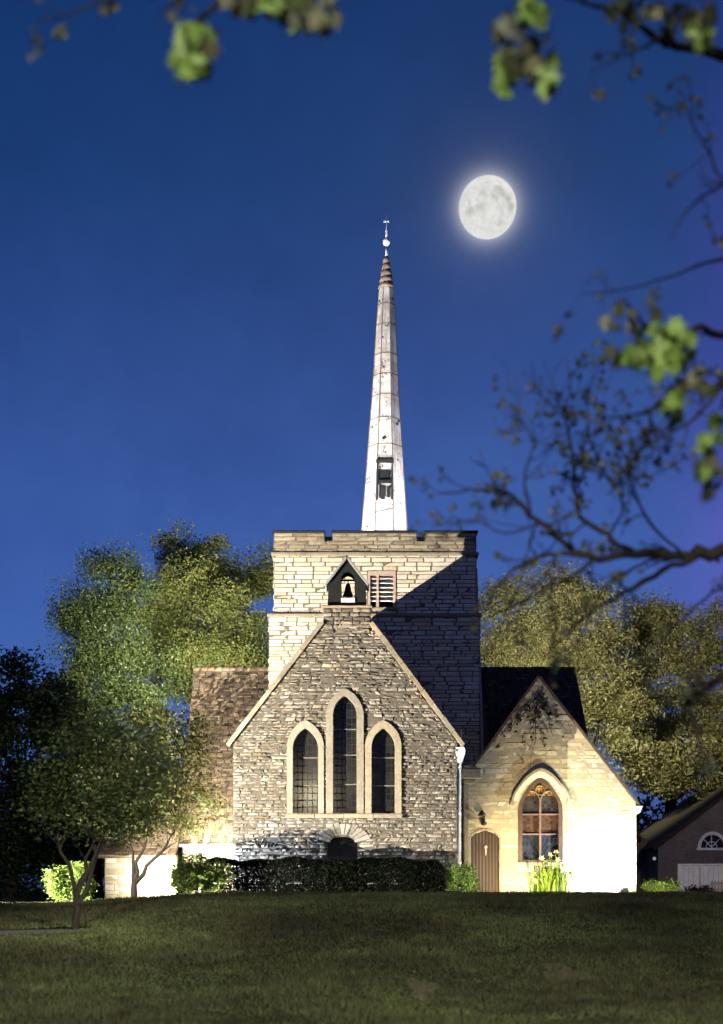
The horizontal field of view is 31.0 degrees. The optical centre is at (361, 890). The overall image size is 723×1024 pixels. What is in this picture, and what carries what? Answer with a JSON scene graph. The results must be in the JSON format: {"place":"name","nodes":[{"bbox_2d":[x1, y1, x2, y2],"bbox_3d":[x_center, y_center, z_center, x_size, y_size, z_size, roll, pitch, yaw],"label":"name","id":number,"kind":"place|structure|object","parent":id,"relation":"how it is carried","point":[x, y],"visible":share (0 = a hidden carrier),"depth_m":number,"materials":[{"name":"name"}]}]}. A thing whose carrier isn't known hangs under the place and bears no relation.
{"place":"outdoors","nodes":[
{"label":"outdoors","id":0,"kind":"place"},
{"bbox_2d":[0,928,90,934],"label":"path","id":1,"kind":"structure","parent":0,"point":[5,932],"depth_m":24.75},
{"bbox_2d":[0,891,722,1023],"bbox_3d":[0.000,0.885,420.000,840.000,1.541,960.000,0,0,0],"label":"lawn","id":2,"kind":"structure","parent":0,"point":[360,953],"depth_m":19.66,"materials":[{"name":"green plant"}]},
{"bbox_2d":[0,645,102,902],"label":"dark tree","id":3,"kind":"object","parent":2,"relation":"on","point":[24,695],"visible":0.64,"depth_m":54.53,"materials":[{"name":"green plant"}]},
{"bbox_2d":[41,861,99,901],"bbox_3d":[-9.029,-0.166,40.526,1.778,1.508,1.466,0,0,0],"label":"garden bush","id":4,"kind":"object","parent":2,"relation":"on","point":[57,884],"visible":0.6,"depth_m":40.18,"materials":[{"name":"green plant"}]},
{"bbox_2d":[5,698,190,929],"bbox_3d":[-5.037,-1.351,25.074,3.458,4.634,2.038,0,0,0],"label":"tree","id":5,"kind":"object","parent":2,"relation":"on","point":[121,820],"visible":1,"depth_m":24.86,"materials":[{"name":"green plant"}]},
{"bbox_2d":[14,534,189,899],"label":"tree","id":6,"kind":"object","parent":2,"relation":"on","point":[88,660],"visible":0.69,"depth_m":65.30,"materials":[{"name":"green plant"}]},
{"bbox_2d":[61,697,232,897],"bbox_3d":[-7.952,-3.187,47.578,6.637,7.820,3.713,0,0,0],"label":"tree","id":7,"kind":"object","parent":2,"relation":"on","point":[194,745],"visible":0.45,"depth_m":47.32,"materials":[{"name":"green plant"}]},
{"bbox_2d":[111,517,273,714],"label":"tree","id":8,"kind":"object","parent":2,"relation":"on","point":[213,590],"visible":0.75,"depth_m":70.49,"materials":[{"name":"green plant"}]},
{"bbox_2d":[164,848,235,893],"bbox_3d":[-5.295,-0.475,42.663,2.440,1.799,1.834,0,0,0],"label":"tall bush","id":9,"kind":"object","parent":2,"relation":"on","point":[188,876],"visible":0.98,"depth_m":42.42,"materials":[{"name":"green plant"}]},
{"bbox_2d":[200,856,445,893],"bbox_3d":[-1.277,-0.296,43.597,8.203,1.704,1.278,0,0,0],"label":"clipped hedge","id":10,"kind":"object","parent":2,"relation":"on","point":[359,878],"visible":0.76,"depth_m":43.11,"materials":[{"name":"green plant"}]},
{"bbox_2d":[0,756,687,896],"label":"distant trees","id":11,"kind":"object","parent":2,"relation":"on","point":[647,821],"visible":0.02,"depth_m":102.57,"materials":[{"name":"green plant"}]},
{"bbox_2d":[8,0,722,779],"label":"overhanging tree","id":12,"kind":"object","parent":2,"relation":"on","point":[194,50],"visible":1,"depth_m":7.35,"materials":[{"name":"green plant"}]},
{"bbox_2d":[98,209,641,898],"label":"church","id":13,"kind":"structure","parent":2,"relation":"on","point":[374,707],"depth_m":47.00,"materials":[{"name":"stone"}]},
{"bbox_2d":[287,720,323,813],"bbox_3d":[-1.938,-4.256,45.108,1.277,3.239,0.385,0,0,0],"label":"lancet window","id":14,"kind":"structure","parent":13,"relation":"in","point":[305,745],"depth_m":45.20,"materials":[{"name":"stone"}]},
{"bbox_2d":[328,837,356,892],"bbox_3d":[-0.656,-0.682,45.242,1.071,2.364,0.075,0,0,0],"label":"cellar door","id":15,"kind":"structure","parent":13,"relation":"in","point":[340,848],"depth_m":45.22,"materials":[{"name":"black wood"}]},
{"bbox_2d":[326,688,363,813],"bbox_3d":[-0.578,-4.803,45.108,1.308,4.332,0.385,0,0,0],"label":"lancet window","id":16,"kind":"structure","parent":13,"relation":"in","point":[344,712],"depth_m":45.20,"materials":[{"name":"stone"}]},
{"bbox_2d":[365,720,401,813],"bbox_3d":[0.750,-4.256,45.108,1.261,3.239,0.385,0,0,0],"label":"lancet window","id":17,"kind":"structure","parent":13,"relation":"in","point":[383,749],"depth_m":45.20,"materials":[{"name":"stone"}]},
{"bbox_2d":[471,831,497,892],"bbox_3d":[4.455,-0.832,47.091,0.992,2.624,0.177,0,0,0],"label":"door","id":18,"kind":"structure","parent":13,"relation":"in","point":[484,844],"depth_m":47.10,"materials":[{"name":"brown wood"}]},
{"bbox_2d":[490,688,567,766],"bbox_3d":[6.098,-5.861,46.935,2.999,2.870,0.093,0,0,0],"label":"climbing creeper","id":19,"kind":"object","parent":13,"relation":"attached to","point":[543,705],"visible":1,"depth_m":46.94,"materials":[{"name":"green plant"}]},
{"bbox_2d":[518,778,561,862],"bbox_3d":[6.463,-2.536,47.110,1.573,3.069,0.260,0,0,0],"label":"tracery window","id":20,"kind":"structure","parent":13,"relation":"in","point":[540,807],"depth_m":47.12,"materials":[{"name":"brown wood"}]},
{"bbox_2d":[442,861,480,892],"bbox_3d":[3.359,-0.315,43.536,1.369,1.364,1.640,0,0,0],"label":"round bush","id":21,"kind":"object","parent":2,"relation":"on","point":[459,877],"visible":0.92,"depth_m":43.22,"materials":[{"name":"green plant"}]},
{"bbox_2d":[519,850,578,891],"bbox_3d":[6.603,-0.592,45.989,2.583,1.678,1.575,0,0,0],"label":"lily clump","id":22,"kind":"object","parent":2,"relation":"on","point":[550,879],"visible":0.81,"depth_m":45.71,"materials":[{"name":"green plant"}]},
{"bbox_2d":[478,557,665,752],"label":"olive tree","id":23,"kind":"object","parent":2,"relation":"on","point":[600,700],"visible":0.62,"depth_m":69.12,"materials":[{"name":"green plant"}]},
{"bbox_2d":[653,857,655,879],"bbox_3d":[12.600,-0.518,56.000,0.150,1.836,0.150,0,0,0],"label":"garden lamp","id":24,"kind":"object","parent":2,"relation":"on","point":[654,858],"visible":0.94,"depth_m":55.97,"materials":[{"name":"black metal"}]},
{"bbox_2d":[589,584,722,814],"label":"olive tree","id":25,"kind":"object","parent":2,"relation":"on","point":[706,654],"visible":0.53,"depth_m":73.13,"materials":[{"name":"green plant"}]},
{"bbox_2d":[596,724,722,802],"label":"drooping tree","id":26,"kind":"object","parent":2,"relation":"on","point":[676,775],"visible":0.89,"depth_m":65.54,"materials":[{"name":"green plant"}]},
{"bbox_2d":[640,876,682,891],"bbox_3d":[10.613,-0.067,46.081,1.549,0.860,1.457,0,0,0],"label":"bush","id":27,"kind":"object","parent":2,"relation":"on","point":[653,885],"visible":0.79,"depth_m":45.90,"materials":[{"name":"green plant"}]},
{"bbox_2d":[636,787,722,892],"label":"brick house","id":28,"kind":"structure","parent":2,"relation":"on","point":[686,831],"depth_m":62.00,"materials":[{"name":"brick"}]},
{"bbox_2d":[696,832,722,849],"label":"attic window","id":29,"kind":"structure","parent":28,"relation":"in","point":[708,841],"depth_m":62.11,"materials":[{"name":"white paint"}]},
{"bbox_2d":[683,884,713,891],"bbox_3d":[13.738,0.046,53.047,1.216,0.641,1.253,0,0,17],"label":"dark red shrub","id":30,"kind":"object","parent":2,"relation":"on","point":[695,888],"visible":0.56,"depth_m":52.82,"materials":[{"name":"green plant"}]},
{"bbox_2d":[677,864,722,890],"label":"garage door","id":31,"kind":"structure","parent":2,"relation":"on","point":[713,873],"depth_m":57.00,"materials":[{"name":"white paint"}]},
{"bbox_2d":[710,880,722,891],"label":"picket gate","id":32,"kind":"structure","parent":2,"relation":"on","point":[717,883],"depth_m":54.00,"materials":[{"name":"grey wood"}]},
{"bbox_2d":[0,0,722,890],"label":"sky","id":33,"kind":"structure","parent":0,"point":[190,272],"materials":[{"name":"blue"}]},
{"bbox_2d":[459,175,515,238],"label":"moon","id":34,"kind":"object","parent":33,"relation":"in","point":[487,206],"visible":1,"depth_m":2955.86,"materials":[{"name":"white"}]},
{"bbox_2d":[406,976,438,1001],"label":"bare ground","id":35,"kind":"structure","parent":0,"point":[420,990],"depth_m":17.61,"materials":[{"name":"soil"}]},
{"bbox_2d":[542,963,594,981],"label":"bare ground","id":36,"kind":"structure","parent":0,"point":[564,973],"depth_m":19.02,"materials":[{"name":"soil"}]}
]}

